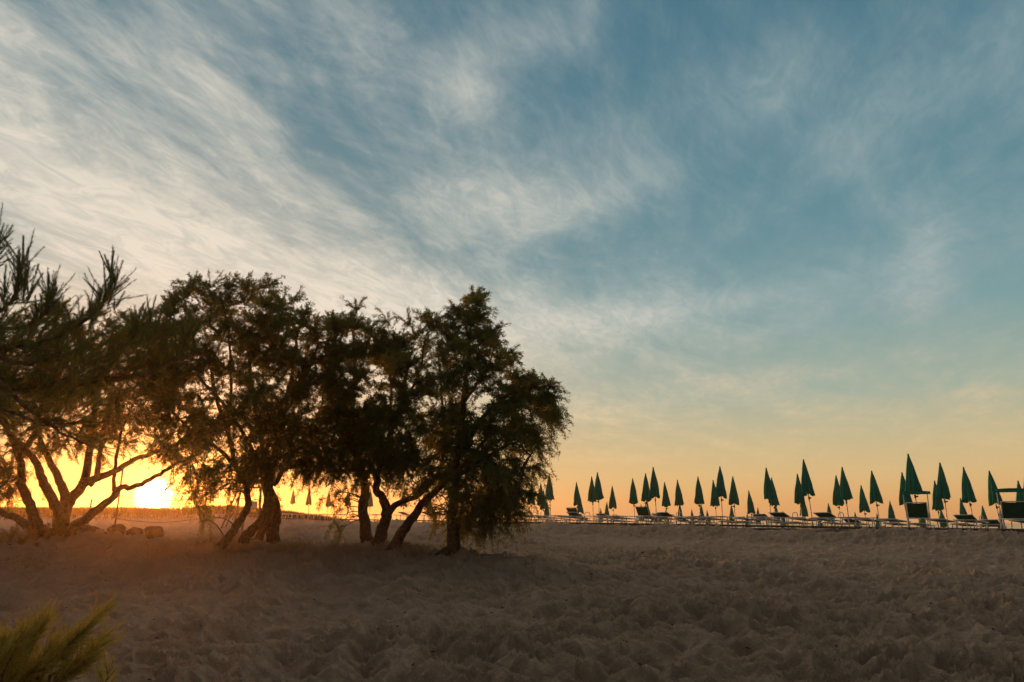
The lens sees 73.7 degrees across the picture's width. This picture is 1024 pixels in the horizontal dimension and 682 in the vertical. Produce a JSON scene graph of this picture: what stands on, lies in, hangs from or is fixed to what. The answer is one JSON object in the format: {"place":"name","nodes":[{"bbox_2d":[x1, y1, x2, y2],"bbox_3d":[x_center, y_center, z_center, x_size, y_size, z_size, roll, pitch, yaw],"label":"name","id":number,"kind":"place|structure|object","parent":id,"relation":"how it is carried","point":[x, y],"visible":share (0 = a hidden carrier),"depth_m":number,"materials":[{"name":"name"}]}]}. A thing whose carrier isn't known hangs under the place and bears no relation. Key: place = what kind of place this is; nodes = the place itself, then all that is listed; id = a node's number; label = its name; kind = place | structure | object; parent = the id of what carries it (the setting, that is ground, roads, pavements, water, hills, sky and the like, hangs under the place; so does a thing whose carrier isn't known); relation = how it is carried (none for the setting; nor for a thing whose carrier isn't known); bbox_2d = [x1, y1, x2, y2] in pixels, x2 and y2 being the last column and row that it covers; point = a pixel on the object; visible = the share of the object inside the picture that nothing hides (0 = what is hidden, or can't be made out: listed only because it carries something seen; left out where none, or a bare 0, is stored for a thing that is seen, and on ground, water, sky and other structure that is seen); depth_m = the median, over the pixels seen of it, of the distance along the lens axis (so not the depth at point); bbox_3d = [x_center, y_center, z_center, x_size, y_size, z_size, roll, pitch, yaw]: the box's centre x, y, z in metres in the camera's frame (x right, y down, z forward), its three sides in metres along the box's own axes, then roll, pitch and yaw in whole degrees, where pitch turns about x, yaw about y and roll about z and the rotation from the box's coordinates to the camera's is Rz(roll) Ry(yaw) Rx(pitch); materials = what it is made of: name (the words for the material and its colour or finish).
{"place":"outdoors","nodes":[
{"label":"outdoors","id":0,"kind":"place"},
{"bbox_2d":[9,544,1012,680],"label":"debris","id":1,"kind":"object","parent":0,"point":[639,663],"visible":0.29,"depth_m":8.74,"materials":[{"name":"brown"}]},
{"bbox_2d":[0,512,1023,681],"bbox_3d":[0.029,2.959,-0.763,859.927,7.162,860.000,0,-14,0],"label":"sand beach","id":2,"kind":"structure","parent":0,"point":[863,593],"depth_m":9.94,"materials":[{"name":"beige sand"}]},
{"bbox_2d":[0,522,40,546],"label":"beach plant","id":3,"kind":"object","parent":2,"relation":"on","point":[14,532],"visible":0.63,"depth_m":14.40,"materials":[{"name":"green plant"}]},
{"bbox_2d":[22,511,81,541],"bbox_3d":[-10.157,4.168,15.069,1.207,0.827,0.757,0,-14,0],"label":"beach plant","id":4,"kind":"object","parent":2,"relation":"on","point":[59,530],"visible":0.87,"depth_m":15.13,"materials":[{"name":"green plant"}]},
{"bbox_2d":[0,589,126,681],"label":"needle shrub","id":5,"kind":"object","parent":2,"relation":"on","point":[18,664],"visible":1,"depth_m":3.29,"materials":[{"name":"green plant"}]},
{"bbox_2d":[74,525,109,534],"bbox_3d":[-10.204,4.693,16.551,1.193,0.469,0.667,-6,-15,21],"label":"boulder","id":6,"kind":"object","parent":2,"relation":"on","point":[86,528],"visible":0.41,"depth_m":16.37,"materials":[{"name":"brown stone"}]},
{"bbox_2d":[93,650,119,681],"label":"needle shrub","id":7,"kind":"object","parent":2,"relation":"on","point":[101,676],"visible":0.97,"depth_m":4.08,"materials":[{"name":"green plant"}]},
{"bbox_2d":[0,201,220,464],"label":"pine tree","id":8,"kind":"object","parent":2,"relation":"on","point":[12,385],"visible":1,"depth_m":5.64,"materials":[{"name":"green plant"}]},
{"bbox_2d":[0,292,224,539],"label":"tamarisk tree","id":9,"kind":"object","parent":2,"relation":"on","point":[20,451],"visible":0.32,"depth_m":16.58,"materials":[{"name":"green plant"}]},
{"bbox_2d":[106,524,125,534],"bbox_3d":[-9.875,4.759,16.956,0.479,0.432,0.407,10,-17,-33],"label":"boulder","id":10,"kind":"object","parent":2,"relation":"on","point":[121,528],"visible":0.52,"depth_m":16.89,"materials":[{"name":"brown stone"}]},
{"bbox_2d":[125,527,143,535],"bbox_3d":[-9.553,4.860,17.256,0.420,0.324,0.405,-12,-19,38],"label":"boulder","id":11,"kind":"object","parent":2,"relation":"on","point":[133,531],"visible":0.6,"depth_m":17.10,"materials":[{"name":"brown stone"}]},
{"bbox_2d":[144,526,163,538],"bbox_3d":[-8.828,4.769,16.813,0.452,0.410,0.412,6,-16,-21],"label":"boulder","id":12,"kind":"object","parent":2,"relation":"on","point":[153,531],"visible":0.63,"depth_m":16.72,"materials":[{"name":"brown stone"}]},
{"bbox_2d":[114,469,206,527],"bbox_3d":[-13.636,6.372,26.756,0.059,2.844,3.624,-9,-17,32],"label":"beach net","id":13,"kind":"object","parent":2,"relation":"on","point":[119,495],"visible":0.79,"depth_m":26.13,"materials":[{"name":"fabric"}]},
{"bbox_2d":[0,504,349,521],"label":"dune grass","id":14,"kind":"structure","parent":2,"relation":"on","point":[47,511],"depth_m":59.93,"materials":[{"name":"brown plant"}]},
{"bbox_2d":[120,270,318,549],"bbox_3d":[-6.606,1.419,15.145,5.112,6.750,3.603,0,-14,0],"label":"tamarisk tree","id":15,"kind":"object","parent":2,"relation":"on","point":[248,471],"visible":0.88,"depth_m":14.71,"materials":[{"name":"green plant"}]},
{"bbox_2d":[0,535,439,581],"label":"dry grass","id":16,"kind":"structure","parent":2,"relation":"on","point":[235,552],"depth_m":13.77,"materials":[{"name":"brown plant"}]},
{"bbox_2d":[221,487,261,529],"bbox_3d":[-11.369,6.815,29.223,1.778,2.907,1.088,0,-14,0],"label":"lifeguard stand","id":17,"kind":"object","parent":2,"relation":"on","point":[252,506],"visible":0.27,"depth_m":28.73,"materials":[{"name":"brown wood"}]},
{"bbox_2d":[290,490,295,506],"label":"beach umbrella","id":18,"kind":"object","parent":2,"relation":"on","point":[292,501],"visible":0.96,"depth_m":70.34,"materials":[{"name":"green fabric"}]},
{"bbox_2d":[239,285,364,543],"bbox_3d":[-4.683,1.683,15.639,3.059,6.178,2.750,0,-14,0],"label":"tamarisk tree","id":19,"kind":"object","parent":2,"relation":"on","point":[295,394],"visible":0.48,"depth_m":15.40,"materials":[{"name":"green plant"}]},
{"bbox_2d":[305,488,311,516],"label":"beach umbrella","id":20,"kind":"object","parent":2,"relation":"on","point":[308,500],"visible":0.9,"depth_m":59.90,"materials":[{"name":"green fabric"}]},
{"bbox_2d":[325,491,330,517],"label":"beach umbrella","id":21,"kind":"object","parent":2,"relation":"on","point":[329,500],"visible":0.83,"depth_m":61.70,"materials":[{"name":"green fabric"}]},
{"bbox_2d":[294,296,411,543],"bbox_3d":[-3.606,1.798,15.754,3.123,6.153,2.840,0,-14,0],"label":"tamarisk tree","id":22,"kind":"object","parent":2,"relation":"on","point":[339,327],"visible":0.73,"depth_m":15.38,"materials":[{"name":"green plant"}]},
{"bbox_2d":[368,490,372,517],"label":"beach umbrella","id":23,"kind":"object","parent":2,"relation":"on","point":[370,501],"visible":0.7,"depth_m":58.20,"materials":[{"name":"green fabric"}]},
{"bbox_2d":[355,305,487,549],"bbox_3d":[-1.903,1.937,15.482,3.149,5.813,3.423,0,-14,0],"label":"tamarisk tree","id":24,"kind":"object","parent":2,"relation":"on","point":[409,454],"visible":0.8,"depth_m":14.96,"materials":[{"name":"green plant"}]},
{"bbox_2d":[400,283,573,555],"bbox_3d":[-0.476,1.667,15.062,3.754,6.255,3.567,0,-14,0],"label":"tamarisk tree","id":25,"kind":"object","parent":2,"relation":"on","point":[515,396],"visible":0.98,"depth_m":14.37,"materials":[{"name":"green plant"}]},
{"bbox_2d":[537,483,544,505],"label":"beach umbrella","id":26,"kind":"object","parent":2,"relation":"on","point":[541,492],"visible":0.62,"depth_m":44.56,"materials":[{"name":"green fabric"}]},
{"bbox_2d":[545,476,554,519],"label":"beach umbrella","id":27,"kind":"object","parent":2,"relation":"on","point":[549,495],"visible":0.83,"depth_m":38.11,"materials":[{"name":"green fabric"}]},
{"bbox_2d":[564,507,587,521],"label":"sun lounger","id":28,"kind":"object","parent":2,"relation":"on","point":[571,509],"visible":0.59,"depth_m":38.33,"materials":[{"name":"green plastic"}]},
{"bbox_2d":[573,482,580,510],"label":"beach umbrella","id":29,"kind":"object","parent":2,"relation":"on","point":[577,500],"visible":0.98,"depth_m":42.80,"materials":[{"name":"green fabric"}]},
{"bbox_2d":[578,497,583,514],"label":"beach umbrella","id":30,"kind":"object","parent":2,"relation":"on","point":[580,509],"visible":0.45,"depth_m":53.18,"materials":[{"name":"green fabric"}]},
{"bbox_2d":[566,512,595,522],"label":"sun lounger","id":31,"kind":"object","parent":2,"relation":"on","point":[575,514],"visible":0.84,"depth_m":34.70,"materials":[{"name":"white plastic"}]},
{"bbox_2d":[588,476,596,521],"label":"beach umbrella","id":32,"kind":"object","parent":2,"relation":"on","point":[591,493],"visible":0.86,"depth_m":38.87,"materials":[{"name":"green fabric"}]},
{"bbox_2d":[594,472,603,524],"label":"beach umbrella","id":33,"kind":"object","parent":2,"relation":"on","point":[598,494],"visible":0.98,"depth_m":36.44,"materials":[{"name":"green fabric"}]},
{"bbox_2d":[595,513,618,522],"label":"sun lounger","id":34,"kind":"object","parent":2,"relation":"on","point":[605,517],"visible":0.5,"depth_m":37.50,"materials":[{"name":"white plastic"}]},
{"bbox_2d":[593,515,624,522],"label":"sun lounger","id":35,"kind":"object","parent":2,"relation":"on","point":[604,516],"visible":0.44,"depth_m":33.35,"materials":[{"name":"white plastic"}]},
{"bbox_2d":[609,486,616,513],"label":"beach umbrella","id":36,"kind":"object","parent":2,"relation":"on","point":[612,502],"visible":0.96,"depth_m":44.51,"materials":[{"name":"green fabric"}]},
{"bbox_2d":[219,511,1023,531],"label":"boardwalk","id":37,"kind":"structure","parent":2,"relation":"on","point":[859,527],"depth_m":26.63,"materials":[{"name":"brown wood"}]},
{"bbox_2d":[607,515,638,522],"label":"sun lounger","id":38,"kind":"object","parent":2,"relation":"on","point":[611,516],"visible":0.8,"depth_m":32.72,"materials":[{"name":"white plastic"}]},
{"bbox_2d":[629,478,637,522],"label":"beach umbrella","id":39,"kind":"object","parent":2,"relation":"on","point":[633,499],"visible":1,"depth_m":38.93,"materials":[{"name":"green fabric"}]},
{"bbox_2d":[635,506,655,522],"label":"sun lounger","id":40,"kind":"object","parent":2,"relation":"on","point":[642,510],"visible":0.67,"depth_m":34.49,"materials":[{"name":"fabric"}]},
{"bbox_2d":[641,473,651,521],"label":"beach umbrella","id":41,"kind":"object","parent":2,"relation":"on","point":[646,493],"visible":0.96,"depth_m":35.98,"materials":[{"name":"green fabric"}]},
{"bbox_2d":[650,467,659,522],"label":"beach umbrella","id":42,"kind":"object","parent":2,"relation":"on","point":[654,489],"visible":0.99,"depth_m":32.34,"materials":[{"name":"green fabric"}]},
{"bbox_2d":[662,482,670,522],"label":"beach umbrella","id":43,"kind":"object","parent":2,"relation":"on","point":[666,503],"visible":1,"depth_m":40.36,"materials":[{"name":"green fabric"}]},
{"bbox_2d":[652,514,682,523],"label":"sun lounger","id":44,"kind":"object","parent":2,"relation":"on","point":[665,518],"visible":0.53,"depth_m":35.19,"materials":[{"name":"white plastic"}]},
{"bbox_2d":[655,512,688,523],"bbox_3d":[7.439,8.202,31.417,1.936,0.641,0.763,13,-19,-41],"label":"sun lounger","id":45,"kind":"object","parent":2,"relation":"on","point":[664,514],"visible":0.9,"depth_m":31.00,"materials":[{"name":"white plastic"}]},
{"bbox_2d":[674,480,683,522],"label":"beach umbrella","id":46,"kind":"object","parent":2,"relation":"on","point":[678,498],"visible":0.99,"depth_m":38.74,"materials":[{"name":"green fabric"}]},
{"bbox_2d":[674,517,699,523],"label":"sun lounger","id":47,"kind":"object","parent":2,"relation":"on","point":[684,520],"visible":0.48,"depth_m":38.13,"materials":[{"name":"white plastic"}]},
{"bbox_2d":[683,517,711,526],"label":"sun lounger","id":48,"kind":"object","parent":2,"relation":"on","point":[696,518],"visible":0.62,"depth_m":34.01,"materials":[{"name":"white plastic"}]},
{"bbox_2d":[694,476,703,511],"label":"beach umbrella","id":49,"kind":"object","parent":2,"relation":"on","point":[699,499],"visible":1,"depth_m":36.42,"materials":[{"name":"green fabric"}]},
{"bbox_2d":[697,517,728,523],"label":"sun lounger","id":50,"kind":"object","parent":2,"relation":"on","point":[710,518],"visible":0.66,"depth_m":33.30,"materials":[{"name":"white plastic"}]},
{"bbox_2d":[710,480,719,522],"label":"beach umbrella","id":51,"kind":"object","parent":2,"relation":"on","point":[715,502],"visible":0.91,"depth_m":37.86,"materials":[{"name":"green fabric"}]},
{"bbox_2d":[715,466,726,523],"bbox_3d":[9.682,7.418,31.470,0.555,3.270,0.514,3,-14,-5],"label":"beach umbrella","id":52,"kind":"object","parent":2,"relation":"on","point":[720,489],"visible":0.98,"depth_m":31.55,"materials":[{"name":"green fabric"}]},
{"bbox_2d":[709,516,742,527],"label":"sun lounger","id":53,"kind":"object","parent":2,"relation":"on","point":[724,516],"visible":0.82,"depth_m":28.97,"materials":[{"name":"white plastic"}]},
{"bbox_2d":[729,505,734,520],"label":"beach umbrella","id":54,"kind":"object","parent":2,"relation":"on","point":[731,515],"visible":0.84,"depth_m":58.28,"materials":[{"name":"green fabric"}]},
{"bbox_2d":[729,476,738,520],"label":"beach umbrella","id":55,"kind":"object","parent":2,"relation":"on","point":[733,497],"visible":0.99,"depth_m":35.73,"materials":[{"name":"green fabric"}]},
{"bbox_2d":[732,517,764,527],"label":"sun lounger","id":56,"kind":"object","parent":2,"relation":"on","point":[743,518],"visible":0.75,"depth_m":32.24,"materials":[{"name":"white plastic"}]},
{"bbox_2d":[747,490,755,527],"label":"beach umbrella","id":57,"kind":"object","parent":2,"relation":"on","point":[750,507],"visible":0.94,"depth_m":43.63,"materials":[{"name":"green fabric"}]},
{"bbox_2d":[747,516,782,527],"bbox_3d":[10.571,7.516,28.331,1.954,0.476,0.732,13,-20,-42],"label":"sun lounger","id":58,"kind":"object","parent":2,"relation":"on","point":[751,517],"visible":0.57,"depth_m":27.76,"materials":[{"name":"white plastic"}]},
{"bbox_2d":[752,514,782,527],"bbox_3d":[11.857,8.400,31.694,0.763,0.641,1.936,-13,-22,41],"label":"sun lounger","id":59,"kind":"object","parent":2,"relation":"on","point":[769,519],"visible":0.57,"depth_m":31.26,"materials":[{"name":"green plastic"}]},
{"bbox_2d":[764,468,775,519],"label":"beach umbrella","id":60,"kind":"object","parent":2,"relation":"on","point":[769,493],"visible":0.98,"depth_m":31.36,"materials":[{"name":"green fabric"}]},
{"bbox_2d":[770,477,779,527],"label":"beach umbrella","id":61,"kind":"object","parent":2,"relation":"on","point":[774,502],"visible":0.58,"depth_m":35.49,"materials":[{"name":"green fabric"}]},
{"bbox_2d":[768,512,805,528],"bbox_3d":[11.126,7.245,27.586,1.936,0.641,0.763,14,-20,-42],"label":"sun lounger","id":62,"kind":"object","parent":2,"relation":"on","point":[780,515],"visible":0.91,"depth_m":27.17,"materials":[{"name":"green plastic"}]},
{"bbox_2d":[785,521,812,526],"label":"sun lounger","id":63,"kind":"object","parent":2,"relation":"on","point":[796,522],"visible":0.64,"depth_m":33.58,"materials":[{"name":"white plastic"}]},
{"bbox_2d":[794,474,804,525],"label":"beach umbrella","id":64,"kind":"object","parent":2,"relation":"on","point":[799,498],"visible":0.88,"depth_m":33.28,"materials":[{"name":"green fabric"}]},
{"bbox_2d":[800,504,808,525],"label":"beach umbrella","id":65,"kind":"object","parent":2,"relation":"on","point":[804,511],"visible":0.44,"depth_m":44.72,"materials":[{"name":"green fabric"}]},
{"bbox_2d":[789,518,820,525],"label":"sun lounger","id":66,"kind":"object","parent":2,"relation":"on","point":[805,519],"visible":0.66,"depth_m":30.30,"materials":[{"name":"white plastic"}]},
{"bbox_2d":[801,459,814,525],"bbox_3d":[11.966,6.397,27.439,0.500,3.270,0.537,3,-16,-19],"label":"beach umbrella","id":67,"kind":"object","parent":2,"relation":"on","point":[806,486],"visible":0.99,"depth_m":27.51,"materials":[{"name":"green fabric"}]},
{"bbox_2d":[809,518,841,525],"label":"sun lounger","id":68,"kind":"object","parent":2,"relation":"on","point":[824,519],"visible":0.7,"depth_m":29.56,"materials":[{"name":"white plastic"}]},
{"bbox_2d":[813,512,849,529],"bbox_3d":[12.423,6.960,26.442,1.936,0.641,0.763,13,-19,-41],"label":"sun lounger","id":69,"kind":"object","parent":2,"relation":"on","point":[824,515],"visible":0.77,"depth_m":26.00,"materials":[{"name":"green plastic"}]},
{"bbox_2d":[833,475,843,525],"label":"beach umbrella","id":70,"kind":"object","parent":2,"relation":"on","point":[837,500],"visible":0.88,"depth_m":33.32,"materials":[{"name":"green fabric"}]},
{"bbox_2d":[840,467,852,522],"bbox_3d":[14.707,7.166,29.919,0.514,3.270,0.555,-5,-15,17],"label":"beach umbrella","id":71,"kind":"object","parent":2,"relation":"on","point":[845,493],"visible":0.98,"depth_m":29.97,"materials":[{"name":"green fabric"}]},
{"bbox_2d":[843,518,871,525],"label":"sun lounger","id":72,"kind":"object","parent":2,"relation":"on","point":[851,521],"visible":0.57,"depth_m":31.91,"materials":[{"name":"white plastic"}]},
{"bbox_2d":[838,517,876,529],"bbox_3d":[13.055,6.867,25.732,1.954,0.476,0.732,13,-20,-42],"label":"sun lounger","id":73,"kind":"object","parent":2,"relation":"on","point":[860,519],"visible":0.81,"depth_m":25.43,"materials":[{"name":"white plastic"}]},
{"bbox_2d":[859,485,869,525],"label":"beach umbrella","id":74,"kind":"object","parent":2,"relation":"on","point":[863,505],"visible":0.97,"depth_m":37.44,"materials":[{"name":"green fabric"}]},
{"bbox_2d":[852,518,887,526],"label":"sun lounger","id":75,"kind":"object","parent":2,"relation":"on","point":[868,520],"visible":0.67,"depth_m":28.43,"materials":[{"name":"white plastic"}]},
{"bbox_2d":[870,470,883,524],"bbox_3d":[16.454,7.489,30.757,0.550,3.270,0.541,-9,-17,25],"label":"beach umbrella","id":76,"kind":"object","parent":2,"relation":"on","point":[875,494],"visible":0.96,"depth_m":30.83,"materials":[{"name":"green fabric"}]},
{"bbox_2d":[888,501,894,521],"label":"beach umbrella","id":77,"kind":"object","parent":2,"relation":"on","point":[891,514],"visible":0.75,"depth_m":47.36,"materials":[{"name":"green fabric"}]},
{"bbox_2d":[878,518,910,526],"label":"sun lounger","id":78,"kind":"object","parent":2,"relation":"on","point":[891,520],"visible":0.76,"depth_m":27.70,"materials":[{"name":"plastic"}]},
{"bbox_2d":[883,522,910,526],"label":"sun lounger","id":79,"kind":"object","parent":2,"relation":"on","point":[896,524],"visible":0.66,"depth_m":30.58,"materials":[{"name":"plastic"}]},
{"bbox_2d":[899,472,911,517],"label":"beach umbrella","id":80,"kind":"object","parent":2,"relation":"on","point":[907,498],"visible":0.66,"depth_m":31.05,"materials":[{"name":"green fabric"}]},
{"bbox_2d":[905,454,922,526],"bbox_3d":[14.607,5.715,24.710,0.562,3.270,0.520,-3,-16,10],"label":"beach umbrella","id":81,"kind":"object","parent":2,"relation":"on","point":[912,482],"visible":0.89,"depth_m":24.82,"materials":[{"name":"green fabric"}]},
{"bbox_2d":[899,491,931,528],"bbox_3d":[14.581,6.110,24.551,0.950,1.375,1.936,-8,-17,29],"label":"sun lounger","id":82,"kind":"object","parent":2,"relation":"on","point":[917,510],"visible":0.94,"depth_m":24.10,"materials":[{"name":"green fabric"}]},
{"bbox_2d":[907,523,935,526],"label":"sun lounger","id":83,"kind":"object","parent":2,"relation":"on","point":[921,524],"visible":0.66,"depth_m":30.21,"materials":[{"name":"plastic"}]},
{"bbox_2d":[932,480,943,527],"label":"beach umbrella","id":84,"kind":"object","parent":2,"relation":"on","point":[937,504],"visible":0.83,"depth_m":33.72,"materials":[{"name":"green fabric"}]},
{"bbox_2d":[925,518,958,527],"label":"sun lounger","id":85,"kind":"object","parent":2,"relation":"on","point":[937,520],"visible":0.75,"depth_m":26.44,"materials":[{"name":"green plastic"}]},
{"bbox_2d":[936,462,950,527],"bbox_3d":[17.327,6.504,27.288,0.500,3.270,0.537,10,-16,-35],"label":"beach umbrella","id":86,"kind":"object","parent":2,"relation":"on","point":[942,490],"visible":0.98,"depth_m":27.34,"materials":[{"name":"green fabric"}]},
{"bbox_2d":[940,510,946,527],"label":"beach umbrella","id":87,"kind":"object","parent":2,"relation":"on","point":[943,524],"visible":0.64,"depth_m":51.56,"materials":[{"name":"green fabric"}]},
{"bbox_2d":[960,498,966,526],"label":"beach umbrella","id":88,"kind":"object","parent":2,"relation":"on","point":[962,509],"visible":0.57,"depth_m":42.78,"materials":[{"name":"green fabric"}]},
{"bbox_2d":[950,523,980,527],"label":"sun lounger","id":89,"kind":"object","parent":2,"relation":"on","point":[962,524],"visible":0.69,"depth_m":28.96,"materials":[{"name":"plastic"}]},
{"bbox_2d":[962,467,976,527],"bbox_3d":[18.971,6.859,28.253,0.537,3.270,0.500,10,-19,-31],"label":"beach umbrella","id":90,"kind":"object","parent":2,"relation":"on","point":[968,494],"visible":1,"depth_m":28.33,"materials":[{"name":"green fabric"}]},
{"bbox_2d":[953,514,988,527],"bbox_3d":[17.633,7.029,26.182,1.936,0.641,0.763,16,-21,-39],"label":"sun lounger","id":91,"kind":"object","parent":2,"relation":"on","point":[968,518],"visible":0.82,"depth_m":25.85,"materials":[{"name":"green plastic"}]},
{"bbox_2d":[981,506,987,527],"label":"beach umbrella","id":92,"kind":"object","parent":2,"relation":"on","point":[983,513],"visible":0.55,"depth_m":47.98,"materials":[{"name":"green fabric"}]},
{"bbox_2d":[979,519,1006,527],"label":"sun lounger","id":93,"kind":"object","parent":2,"relation":"on","point":[994,523],"visible":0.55,"depth_m":28.18,"materials":[{"name":"green plastic"}]},
{"bbox_2d":[988,471,1002,521],"bbox_3d":[20.659,7.172,29.073,0.550,3.270,0.541,-13,-20,36],"label":"beach umbrella","id":94,"kind":"object","parent":2,"relation":"on","point":[992,498],"visible":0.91,"depth_m":29.20,"materials":[{"name":"green fabric"}]},
{"bbox_2d":[992,488,1023,531],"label":"sun lounger","id":95,"kind":"object","parent":2,"relation":"on","point":[1012,510],"visible":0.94,"depth_m":21.52,"materials":[{"name":"green fabric"}]},
{"bbox_2d":[1008,520,1023,528],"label":"sun lounger","id":96,"kind":"object","parent":2,"relation":"on","point":[1020,521],"visible":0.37,"depth_m":24.80,"materials":[{"name":"white plastic"}]},
{"bbox_2d":[1016,481,1022,500],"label":"beach umbrella","id":97,"kind":"object","parent":2,"relation":"on","point":[1019,496],"visible":0.54,"depth_m":32.37,"materials":[{"name":"green fabric"}]},
{"bbox_2d":[0,0,1023,522],"label":"sky","id":98,"kind":"structure","parent":0,"point":[744,238],"materials":[{"name":"blue"}]},
{"bbox_2d":[590,522,1023,530],"bbox_3d":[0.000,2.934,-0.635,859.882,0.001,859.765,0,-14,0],"label":"sea","id":99,"kind":"structure","parent":0,"point":[1015,525],"depth_m":248.14,"materials":[{"name":"liquid"}]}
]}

